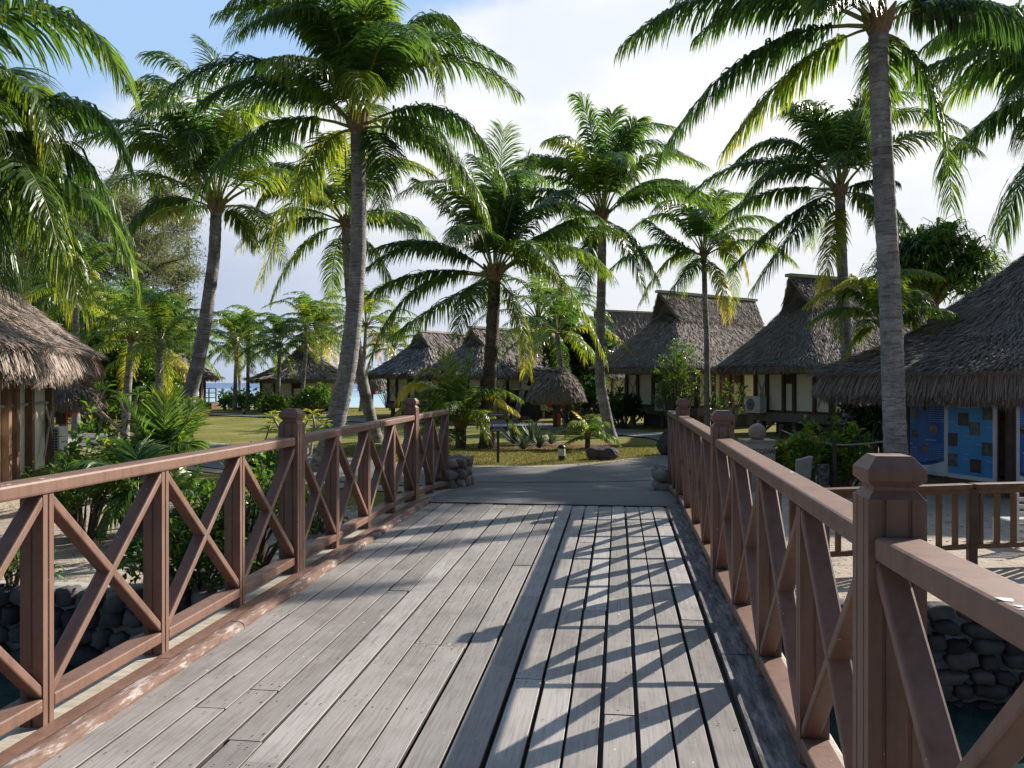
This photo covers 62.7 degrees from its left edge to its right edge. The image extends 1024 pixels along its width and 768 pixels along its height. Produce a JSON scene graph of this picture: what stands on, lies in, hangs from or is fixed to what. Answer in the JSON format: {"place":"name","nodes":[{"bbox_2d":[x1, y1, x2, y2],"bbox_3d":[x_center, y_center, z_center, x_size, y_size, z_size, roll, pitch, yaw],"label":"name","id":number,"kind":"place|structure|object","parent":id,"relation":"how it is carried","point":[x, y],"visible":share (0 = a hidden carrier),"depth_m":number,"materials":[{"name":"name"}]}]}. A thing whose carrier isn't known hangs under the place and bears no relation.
{"place":"outdoors","nodes":[
{"label":"outdoors","id":0,"kind":"place"},
{"bbox_2d":[206,383,386,406],"bbox_3d":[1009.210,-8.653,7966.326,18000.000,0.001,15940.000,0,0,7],"label":"sea","id":1,"kind":"structure","parent":0,"point":[355,399],"depth_m":238.10,"materials":[{"name":"liquid"}]},
{"bbox_2d":[68,433,667,484],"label":"path","id":2,"kind":"structure","parent":0,"point":[636,470],"depth_m":15.64,"materials":[{"name":"concrete"}]},
{"bbox_2d":[200,413,739,442],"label":"path","id":3,"kind":"structure","parent":0,"point":[652,434],"depth_m":32.65,"materials":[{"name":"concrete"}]},
{"bbox_2d":[0,406,1023,600],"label":"ground","id":4,"kind":"structure","parent":0,"point":[244,429],"depth_m":13.24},
{"bbox_2d":[0,547,64,587],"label":"shrub","id":5,"kind":"object","parent":4,"relation":"on","point":[8,577],"visible":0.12,"depth_m":8.38,"materials":[{"name":"green plant"}]},
{"bbox_2d":[0,281,109,482],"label":"thatched hut","id":6,"kind":"object","parent":4,"relation":"on","point":[41,354],"visible":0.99,"depth_m":14.65,"materials":[{"name":"brown wood"}]},
{"bbox_2d":[52,426,67,459],"bbox_3d":[-9.512,1.225,17.485,0.370,0.660,0.820,0,0,-16],"label":"air conditioner","id":7,"kind":"object","parent":6,"relation":"attached to","point":[58,444],"visible":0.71,"depth_m":17.25,"materials":[{"name":"white metal"}]},
{"bbox_2d":[0,197,109,324],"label":"coconut palm","id":8,"kind":"object","parent":4,"relation":"on","point":[23,260],"visible":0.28,"depth_m":25.93,"materials":[{"name":"green plant"}]},
{"bbox_2d":[0,243,110,341],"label":"leafy tree","id":9,"kind":"object","parent":4,"relation":"on","point":[45,292],"visible":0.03,"depth_m":31.95,"materials":[{"name":"green plant"}]},
{"bbox_2d":[0,41,141,331],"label":"coconut palm","id":10,"kind":"object","parent":4,"relation":"on","point":[31,182],"visible":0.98,"depth_m":9.80,"materials":[{"name":"green plant"}]},
{"bbox_2d":[0,0,142,313],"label":"coconut palm","id":11,"kind":"object","parent":4,"relation":"on","point":[17,21],"visible":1,"depth_m":9.23,"materials":[{"name":"green plant"}]},
{"bbox_2d":[0,187,146,301],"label":"casuarina tree","id":12,"kind":"object","parent":4,"relation":"on","point":[15,249],"visible":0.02,"depth_m":45.19,"materials":[{"name":"green plant"}]},
{"bbox_2d":[20,400,134,538],"bbox_3d":[-5.616,1.140,11.080,1.470,1.864,1.607,0,0,-8],"label":"shrub","id":13,"kind":"object","parent":4,"relation":"on","point":[64,497],"visible":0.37,"depth_m":10.91,"materials":[{"name":"green plant"}]},
{"bbox_2d":[5,240,152,434],"bbox_3d":[-13.847,-1.425,26.763,4.592,6.407,5.198,0,0,-15],"label":"coconut palm","id":14,"kind":"object","parent":4,"relation":"on","point":[75,323],"visible":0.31,"depth_m":26.92,"materials":[{"name":"green plant"}]},
{"bbox_2d":[54,383,107,446],"bbox_3d":[-11.732,0.647,21.991,2.248,2.090,2.210,0,0,7],"label":"thatched shelter","id":15,"kind":"object","parent":4,"relation":"on","point":[65,397],"visible":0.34,"depth_m":21.47,"materials":[{"name":"paint"}]},
{"bbox_2d":[68,363,133,432],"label":"shrub","id":16,"kind":"object","parent":4,"relation":"on","point":[108,394],"visible":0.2,"depth_m":28.62,"materials":[{"name":"green plant"}]},
{"bbox_2d":[26,272,192,420],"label":"leafy tree","id":17,"kind":"object","parent":4,"relation":"on","point":[129,285],"visible":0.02,"depth_m":35.71,"materials":[{"name":"green plant"}]},
{"bbox_2d":[0,580,223,667],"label":"stone wall","id":18,"kind":"structure","parent":4,"relation":"on","point":[115,621],"depth_m":8.18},
{"bbox_2d":[72,382,161,448],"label":"frangipani tree","id":19,"kind":"object","parent":4,"relation":"on","point":[112,422],"visible":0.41,"depth_m":15.67,"materials":[{"name":"green plant"}]},
{"bbox_2d":[61,435,173,547],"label":"ground palm","id":20,"kind":"object","parent":4,"relation":"on","point":[123,499],"visible":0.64,"depth_m":10.46,"materials":[{"name":"green plant"}]},
{"bbox_2d":[37,286,213,429],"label":"leafy tree","id":21,"kind":"object","parent":4,"relation":"on","point":[145,373],"visible":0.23,"depth_m":29.50,"materials":[{"name":"green plant"}]},
{"bbox_2d":[75,435,190,531],"bbox_3d":[-5.073,1.375,11.370,1.557,1.389,1.331,0,0,7],"label":"shrub","id":22,"kind":"object","parent":4,"relation":"on","point":[123,486],"visible":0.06,"depth_m":11.09,"materials":[{"name":"green plant"}]},
{"bbox_2d":[64,153,209,351],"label":"casuarina tree","id":23,"kind":"object","parent":4,"relation":"on","point":[153,246],"visible":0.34,"depth_m":42.85,"materials":[{"name":"green plant"}]},
{"bbox_2d":[58,281,217,439],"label":"coconut palm","id":24,"kind":"object","parent":4,"relation":"on","point":[132,340],"visible":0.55,"depth_m":23.81,"materials":[{"name":"green plant"}]},
{"bbox_2d":[83,291,232,417],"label":"coconut palm","id":25,"kind":"object","parent":4,"relation":"on","point":[160,317],"visible":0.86,"depth_m":22.88,"materials":[{"name":"green plant"}]},
{"bbox_2d":[110,384,212,456],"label":"ground palm","id":26,"kind":"object","parent":4,"relation":"on","point":[171,434],"visible":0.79,"depth_m":12.10,"materials":[{"name":"green plant"}]},
{"bbox_2d":[120,372,211,426],"bbox_3d":[-10.887,0.652,26.279,2.157,2.084,1.950,0,0,20],"label":"shrub","id":27,"kind":"object","parent":4,"relation":"on","point":[143,399],"visible":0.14,"depth_m":26.16,"materials":[{"name":"green plant"}]},
{"bbox_2d":[137,467,215,559],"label":"ground palm","id":28,"kind":"object","parent":4,"relation":"on","point":[177,478],"visible":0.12,"depth_m":10.19,"materials":[{"name":"green plant"}]},
{"bbox_2d":[166,393,210,473],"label":"frangipani tree","id":29,"kind":"object","parent":4,"relation":"on","point":[196,426],"visible":0.06,"depth_m":14.62,"materials":[{"name":"green plant"}]},
{"bbox_2d":[117,507,260,594],"bbox_3d":[-3.155,1.662,8.274,1.670,0.868,1.128,0,0,7],"label":"shrub","id":30,"kind":"object","parent":4,"relation":"on","point":[198,579],"visible":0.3,"depth_m":8.11,"materials":[{"name":"green plant"}]},
{"bbox_2d":[165,344,224,411],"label":"thatched bungalow","id":31,"kind":"object","parent":4,"relation":"on","point":[208,375],"visible":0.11,"depth_m":46.68,"materials":[{"name":"paint"}]},
{"bbox_2d":[206,388,219,408],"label":"beach platform","id":32,"kind":"structure","parent":4,"relation":"on","point":[214,405],"depth_m":54.97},
{"bbox_2d":[68,33,370,442],"bbox_3d":[-7.199,-3.490,21.017,7.576,10.694,6.846,0,0,-18],"label":"coconut palm","id":33,"kind":"object","parent":4,"relation":"on","point":[201,146],"visible":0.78,"depth_m":20.63,"materials":[{"name":"green plant"}]},
{"bbox_2d":[213,386,258,409],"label":"hedge","id":34,"kind":"object","parent":4,"relation":"on","point":[224,400],"visible":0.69,"depth_m":52.74,"materials":[{"name":"green plant"}]},
{"bbox_2d":[207,321,269,392],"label":"coconut palm","id":35,"kind":"object","parent":4,"relation":"on","point":[239,379],"visible":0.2,"depth_m":61.90,"materials":[{"name":"green plant"}]},
{"bbox_2d":[207,310,276,411],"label":"coconut palm","id":36,"kind":"object","parent":4,"relation":"on","point":[236,328],"visible":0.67,"depth_m":49.73,"materials":[{"name":"green plant"}]},
{"bbox_2d":[179,452,315,569],"bbox_3d":[-2.774,1.382,8.721,1.612,1.409,1.271,0,0,7],"label":"shrub","id":37,"kind":"object","parent":4,"relation":"on","point":[262,558],"visible":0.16,"depth_m":8.64,"materials":[{"name":"green plant"}]},
{"bbox_2d":[217,437,278,490],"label":"shrub","id":38,"kind":"object","parent":4,"relation":"on","point":[269,455],"visible":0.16,"depth_m":13.06,"materials":[{"name":"green plant"}]},
{"bbox_2d":[210,304,297,409],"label":"coconut palm","id":39,"kind":"object","parent":4,"relation":"on","point":[246,309],"visible":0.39,"depth_m":51.74,"materials":[{"name":"green plant"}]},
{"bbox_2d":[242,388,293,413],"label":"hedge","id":40,"kind":"object","parent":4,"relation":"on","point":[277,402],"visible":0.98,"depth_m":44.89,"materials":[{"name":"green plant"}]},
{"bbox_2d":[237,313,322,412],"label":"coconut palm","id":41,"kind":"object","parent":4,"relation":"on","point":[276,321],"visible":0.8,"depth_m":46.80,"materials":[{"name":"green plant"}]},
{"bbox_2d":[258,408,333,457],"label":"sea grape bush","id":42,"kind":"object","parent":4,"relation":"on","point":[315,426],"visible":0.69,"depth_m":15.03,"materials":[{"name":"green plant"}]},
{"bbox_2d":[241,343,356,410],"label":"thatched bungalow","id":43,"kind":"object","parent":4,"relation":"on","point":[325,373],"visible":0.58,"depth_m":49.70,"materials":[{"name":"paint"}]},
{"bbox_2d":[259,291,344,410],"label":"coconut palm","id":44,"kind":"object","parent":4,"relation":"on","point":[305,307],"visible":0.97,"depth_m":45.68,"materials":[{"name":"green plant"}]},
{"bbox_2d":[289,381,331,415],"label":"hedge","id":45,"kind":"object","parent":4,"relation":"on","point":[306,399],"visible":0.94,"depth_m":42.62,"materials":[{"name":"green plant"}]},
{"bbox_2d":[276,484,348,534],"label":"shrub","id":46,"kind":"object","parent":4,"relation":"on","point":[317,526],"visible":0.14,"depth_m":11.41,"materials":[{"name":"green plant"}]},
{"bbox_2d":[270,304,368,359],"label":"coconut palm","id":47,"kind":"object","parent":4,"relation":"on","point":[287,348],"visible":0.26,"depth_m":53.61,"materials":[{"name":"green plant"}]},
{"bbox_2d":[285,309,362,366],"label":"coconut palm","id":48,"kind":"object","parent":4,"relation":"on","point":[332,352],"visible":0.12,"depth_m":54.17,"materials":[{"name":"green plant"}]},
{"bbox_2d":[146,0,524,471],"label":"coconut palm","id":49,"kind":"object","parent":4,"relation":"on","point":[365,50],"visible":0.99,"depth_m":15.62,"materials":[{"name":"green plant"}]},
{"bbox_2d":[233,129,440,442],"bbox_3d":[-4.775,-2.772,24.103,6.234,9.218,6.328,0,0,-17],"label":"coconut palm","id":50,"kind":"object","parent":4,"relation":"on","point":[397,219],"visible":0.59,"depth_m":23.86,"materials":[{"name":"green plant"}]},
{"bbox_2d":[312,283,424,410],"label":"coconut palm","id":51,"kind":"object","parent":4,"relation":"on","point":[368,308],"visible":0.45,"depth_m":49.76,"materials":[{"name":"green plant"}]},
{"bbox_2d":[356,371,386,399],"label":"thatched parasol","id":52,"kind":"object","parent":4,"relation":"on","point":[375,385],"visible":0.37,"depth_m":47.43,"materials":[{"name":"brown plant"}]},
{"bbox_2d":[361,317,424,409],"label":"coconut palm","id":53,"kind":"object","parent":4,"relation":"on","point":[396,328],"visible":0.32,"depth_m":51.72,"materials":[{"name":"green plant"}]},
{"bbox_2d":[367,330,465,415],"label":"thatched bungalow","id":54,"kind":"object","parent":4,"relation":"on","point":[417,354],"visible":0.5,"depth_m":41.76,"materials":[{"name":"paint"}]},
{"bbox_2d":[216,443,664,465],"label":"grass","id":55,"kind":"structure","parent":4,"relation":"on","point":[510,462],"depth_m":19.79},
{"bbox_2d":[68,432,813,491],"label":"verge","id":56,"kind":"structure","parent":4,"relation":"on","point":[341,483],"depth_m":16.91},
{"bbox_2d":[434,454,474,489],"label":"stone pier","id":57,"kind":"structure","parent":4,"relation":"on","point":[459,472],"depth_m":12.55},
{"bbox_2d":[393,345,523,448],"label":"young coconut palm","id":58,"kind":"object","parent":4,"relation":"on","point":[455,397],"visible":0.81,"depth_m":21.87,"materials":[{"name":"green plant"}]},
{"bbox_2d":[410,326,552,419],"bbox_3d":[-0.288,-0.449,40.003,5.826,4.400,9.454,0,0,42],"label":"thatched bungalow","id":59,"kind":"object","parent":4,"relation":"on","point":[508,374],"visible":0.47,"depth_m":37.84,"materials":[{"name":"paint"}]},
{"bbox_2d":[363,119,627,448],"bbox_3d":[-0.507,-2.649,22.003,7.023,8.877,6.709,0,0,7],"label":"coconut palm","id":60,"kind":"object","parent":4,"relation":"on","point":[501,238],"visible":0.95,"depth_m":21.76,"materials":[{"name":"green plant"}]},
{"bbox_2d":[486,406,509,462],"bbox_3d":[-0.290,1.114,17.738,0.512,1.281,0.104,0,0,0],"label":"notice sign","id":61,"kind":"object","parent":4,"relation":"on","point":[497,425],"visible":1,"depth_m":17.70,"materials":[{"name":"paint"}]},
{"bbox_2d":[0,398,1023,767],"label":"footbridge","id":62,"kind":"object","parent":4,"relation":"on","point":[416,632],"visible":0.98,"depth_m":4.20,"materials":[{"name":"brown wood"}]},
{"bbox_2d":[499,424,526,443],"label":"agave","id":63,"kind":"object","parent":4,"relation":"on","point":[511,431],"visible":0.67,"depth_m":22.78,"materials":[{"name":"green plant"}]},
{"bbox_2d":[510,431,539,448],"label":"agave","id":64,"kind":"object","parent":4,"relation":"on","point":[523,442],"visible":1,"depth_m":20.93,"materials":[{"name":"green plant"}]},
{"bbox_2d":[512,389,540,420],"bbox_3d":[0.643,0.931,37.501,1.250,1.440,1.050,0,0,0],"label":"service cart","id":65,"kind":"object","parent":4,"relation":"on","point":[531,410],"visible":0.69,"depth_m":37.00,"materials":[{"name":"black plastic"}]},
{"bbox_2d":[521,418,545,442],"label":"agave","id":66,"kind":"object","parent":4,"relation":"on","point":[532,430],"visible":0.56,"depth_m":22.92,"materials":[{"name":"green plant"}]},
{"bbox_2d":[464,266,613,421],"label":"coconut palm","id":67,"kind":"object","parent":4,"relation":"on","point":[534,279],"visible":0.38,"depth_m":35.88,"materials":[{"name":"green plant"}]},
{"bbox_2d":[525,367,587,433],"bbox_3d":[1.470,0.556,28.209,2.161,2.288,2.161,0,0,7],"label":"thatched shelter","id":68,"kind":"object","parent":4,"relation":"on","point":[556,389],"visible":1,"depth_m":27.62,"materials":[{"name":"paint"}]},
{"bbox_2d":[482,282,631,424],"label":"coconut palm","id":69,"kind":"object","parent":4,"relation":"on","point":[559,307],"visible":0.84,"depth_m":32.85,"materials":[{"name":"green plant"}]},
{"bbox_2d":[542,380,598,424],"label":"shrub","id":70,"kind":"object","parent":4,"relation":"on","point":[591,400],"visible":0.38,"depth_m":32.51,"materials":[{"name":"green plant"}]},
{"bbox_2d":[523,301,619,419],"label":"palm tree","id":71,"kind":"object","parent":4,"relation":"on","point":[579,371],"visible":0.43,"depth_m":37.45,"materials":[{"name":"green plant"}]},
{"bbox_2d":[546,353,624,417],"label":"thatched bungalow","id":72,"kind":"object","parent":4,"relation":"on","point":[613,377],"visible":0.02,"depth_m":43.50,"materials":[{"name":"paint"}]},
{"bbox_2d":[555,412,620,448],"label":"young coconut palm","id":73,"kind":"object","parent":4,"relation":"on","point":[589,427],"visible":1,"depth_m":21.42,"materials":[{"name":"green plant"}]},
{"bbox_2d":[586,445,619,460],"bbox_3d":[2.010,1.569,18.568,0.661,0.425,0.513,0,0,43],"label":"boulder","id":74,"kind":"object","parent":4,"relation":"on","point":[601,452],"visible":0.73,"depth_m":18.40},
{"bbox_2d":[493,90,727,437],"bbox_3d":[2.463,-3.558,26.192,6.843,10.734,7.840,0,0,-28],"label":"coconut palm","id":75,"kind":"object","parent":4,"relation":"on","point":[608,171],"visible":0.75,"depth_m":25.66,"materials":[{"name":"green plant"}]},
{"bbox_2d":[592,309,651,401],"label":"thatched bungalow","id":76,"kind":"object","parent":4,"relation":"on","point":[626,325],"visible":0.12,"depth_m":47.20,"materials":[{"name":"paint"}]},
{"bbox_2d":[599,386,644,427],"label":"shrub","id":77,"kind":"object","parent":4,"relation":"on","point":[623,409],"visible":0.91,"depth_m":31.31,"materials":[{"name":"green plant"}]},
{"bbox_2d":[651,464,670,490],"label":"stone pier","id":78,"kind":"structure","parent":4,"relation":"on","point":[659,473],"depth_m":12.12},
{"bbox_2d":[656,430,667,454],"bbox_3d":[3.657,1.483,19.745,0.493,0.827,0.436,0,0,-27],"label":"boulder","id":79,"kind":"object","parent":4,"relation":"on","point":[662,444],"visible":0.29,"depth_m":19.64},
{"bbox_2d":[650,336,705,424],"bbox_3d":[5.739,0.011,29.115,1.834,3.395,1.610,0,0,-20],"label":"shrub","id":80,"kind":"object","parent":4,"relation":"on","point":[679,391],"visible":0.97,"depth_m":28.95,"materials":[{"name":"green plant"}]},
{"bbox_2d":[588,290,772,426],"bbox_3d":[7.967,-0.920,33.994,10.273,5.370,5.974,0,0,-37],"label":"thatched bungalow","id":81,"kind":"object","parent":4,"relation":"on","point":[675,317],"visible":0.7,"depth_m":32.29,"materials":[{"name":"paint"}]},
{"bbox_2d":[720,374,733,406],"bbox_3d":[8.160,-0.062,31.872,0.800,1.900,0.050,0,0,-37],"label":"door","id":82,"kind":"structure","parent":81,"relation":"in","point":[722,377],"depth_m":31.81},
{"bbox_2d":[606,176,800,426],"bbox_3d":[6.444,-2.609,29.373,6.587,8.735,6.790,0,0,7],"label":"coconut palm","id":83,"kind":"object","parent":4,"relation":"on","point":[700,222],"visible":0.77,"depth_m":28.80,"materials":[{"name":"green plant"}]},
{"bbox_2d":[710,376,749,425],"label":"shrub","id":84,"kind":"object","parent":4,"relation":"on","point":[723,405],"visible":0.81,"depth_m":29.04,"materials":[{"name":"green plant"}]},
{"bbox_2d":[738,423,777,490],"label":"sign plinth","id":85,"kind":"structure","parent":4,"relation":"on","point":[758,442],"depth_m":15.02,"materials":[{"name":"beige stone"}]},
{"bbox_2d":[795,456,812,479],"bbox_3d":[4.891,1.594,14.061,0.307,0.778,0.224,0,0,7],"label":"standing stone","id":86,"kind":"object","parent":4,"relation":"on","point":[803,466],"visible":0.47,"depth_m":13.97,"materials":[{"name":"stone"}]},
{"bbox_2d":[773,414,854,487],"bbox_3d":[5.301,1.245,15.064,1.417,1.440,1.468,0,0,-31],"label":"shrub","id":87,"kind":"object","parent":4,"relation":"on","point":[803,444],"visible":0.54,"depth_m":14.75,"materials":[{"name":"green plant"}]},
{"bbox_2d":[614,0,1023,455],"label":"coconut palm","id":88,"kind":"object","parent":4,"relation":"on","point":[878,49],"visible":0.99,"depth_m":13.30,"materials":[{"name":"green plant"}]},
{"bbox_2d":[713,273,927,437],"bbox_3d":[11.523,-0.888,28.197,9.685,5.300,5.685,0,0,-26],"label":"thatched bungalow","id":89,"kind":"object","parent":4,"relation":"on","point":[781,354],"visible":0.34,"depth_m":26.66,"materials":[{"name":"paint"}]},
{"bbox_2d":[745,396,766,413],"bbox_3d":[8.205,0.702,28.099,0.462,0.600,0.720,0,0,-26],"label":"air conditioner","id":90,"kind":"object","parent":89,"relation":"attached to","point":[755,404],"visible":1,"depth_m":27.87,"materials":[{"name":"white metal"}]},
{"bbox_2d":[817,464,828,487],"bbox_3d":[5.307,1.670,14.326,0.198,0.600,0.200,0,0,7],"label":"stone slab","id":91,"kind":"object","parent":4,"relation":"on","point":[823,475],"visible":0.56,"depth_m":14.24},
{"bbox_2d":[832,440,836,487],"bbox_3d":[5.553,1.490,14.470,0.078,1.050,0.078,0,0,7],"label":"rope post","id":92,"kind":"object","parent":4,"relation":"on","point":[834,463],"visible":0.67,"depth_m":14.44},
{"bbox_2d":[684,82,988,429],"bbox_3d":[8.218,-2.593,20.127,6.090,8.739,6.477,0,0,-39],"label":"coconut palm","id":93,"kind":"object","parent":4,"relation":"on","point":[836,142],"visible":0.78,"depth_m":19.77,"materials":[{"name":"green plant"}]},
{"bbox_2d":[809,416,880,487],"bbox_3d":[5.971,1.269,14.917,1.223,1.388,1.013,0,0,-5],"label":"shrub","id":94,"kind":"object","parent":4,"relation":"on","point":[846,437],"visible":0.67,"depth_m":14.78,"materials":[{"name":"green plant"}]},
{"bbox_2d":[823,401,882,452],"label":"shrub","id":95,"kind":"object","parent":4,"relation":"on","point":[864,416],"visible":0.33,"depth_m":17.20,"materials":[{"name":"green plant"}]},
{"bbox_2d":[802,268,964,452],"bbox_3d":[7.476,-0.183,16.923,3.013,4.237,3.111,0,0,7],"label":"areca palm","id":96,"kind":"object","parent":4,"relation":"on","point":[839,313],"visible":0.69,"depth_m":16.94,"materials":[{"name":"green plant"}]},
{"bbox_2d":[782,598,1023,708],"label":"stone wall","id":97,"kind":"structure","parent":4,"relation":"on","point":[978,665],"depth_m":7.13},
{"bbox_2d":[789,482,1023,564],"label":"picket fence","id":98,"kind":"object","parent":4,"relation":"on","point":[974,492],"visible":0.53,"depth_m":8.82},
{"bbox_2d":[806,253,1023,497],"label":"thatched pavilion","id":99,"kind":"structure","parent":4,"relation":"on","point":[976,356],"depth_m":15.18,"materials":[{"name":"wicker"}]},
{"bbox_2d":[910,403,944,475],"bbox_3d":[7.690,0.873,15.700,0.047,1.600,1.104,0,0,-18],"label":"information board","id":100,"kind":"object","parent":99,"relation":"attached to","point":[927,440],"visible":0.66,"depth_m":15.55,"materials":[{"name":"blue"}]},
{"bbox_2d":[945,402,996,481],"bbox_3d":[8.014,0.874,14.685,0.047,1.600,1.065,0,0,-17],"label":"information board","id":101,"kind":"object","parent":99,"relation":"attached to","point":[970,445],"visible":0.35,"depth_m":14.64,"materials":[{"name":"blue"}]},
{"bbox_2d":[1016,405,1023,481],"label":"information board","id":102,"kind":"object","parent":99,"relation":"attached to","point":[1019,445],"visible":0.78,"depth_m":13.77,"materials":[{"name":"blue"}]},
{"bbox_2d":[858,214,1014,319],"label":"pandanus tree","id":103,"kind":"object","parent":4,"relation":"on","point":[934,247],"visible":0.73,"depth_m":22.98,"materials":[{"name":"green plant"}]},
{"bbox_2d":[902,0,1023,254],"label":"coconut palm","id":104,"kind":"object","parent":4,"relation":"on","point":[988,70],"visible":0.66,"depth_m":24.97,"materials":[{"name":"green plant"}]},
{"bbox_2d":[993,493,1023,548],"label":"slatted chair","id":105,"kind":"object","parent":4,"relation":"on","point":[1020,520],"visible":0.62,"depth_m":9.89,"materials":[{"name":"white metal"}]},
{"bbox_2d":[0,665,1023,767],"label":"canal water","id":106,"kind":"structure","parent":0,"point":[970,722],"depth_m":6.90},
{"bbox_2d":[0,0,1023,382],"label":"sky","id":107,"kind":"structure","parent":0,"point":[556,48],"materials":[{"name":"white"}]},
{"bbox_2d":[429,480,680,505],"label":"path","id":108,"kind":"structure","parent":0,"point":[640,493],"depth_m":11.14,"materials":[{"name":"concrete"}]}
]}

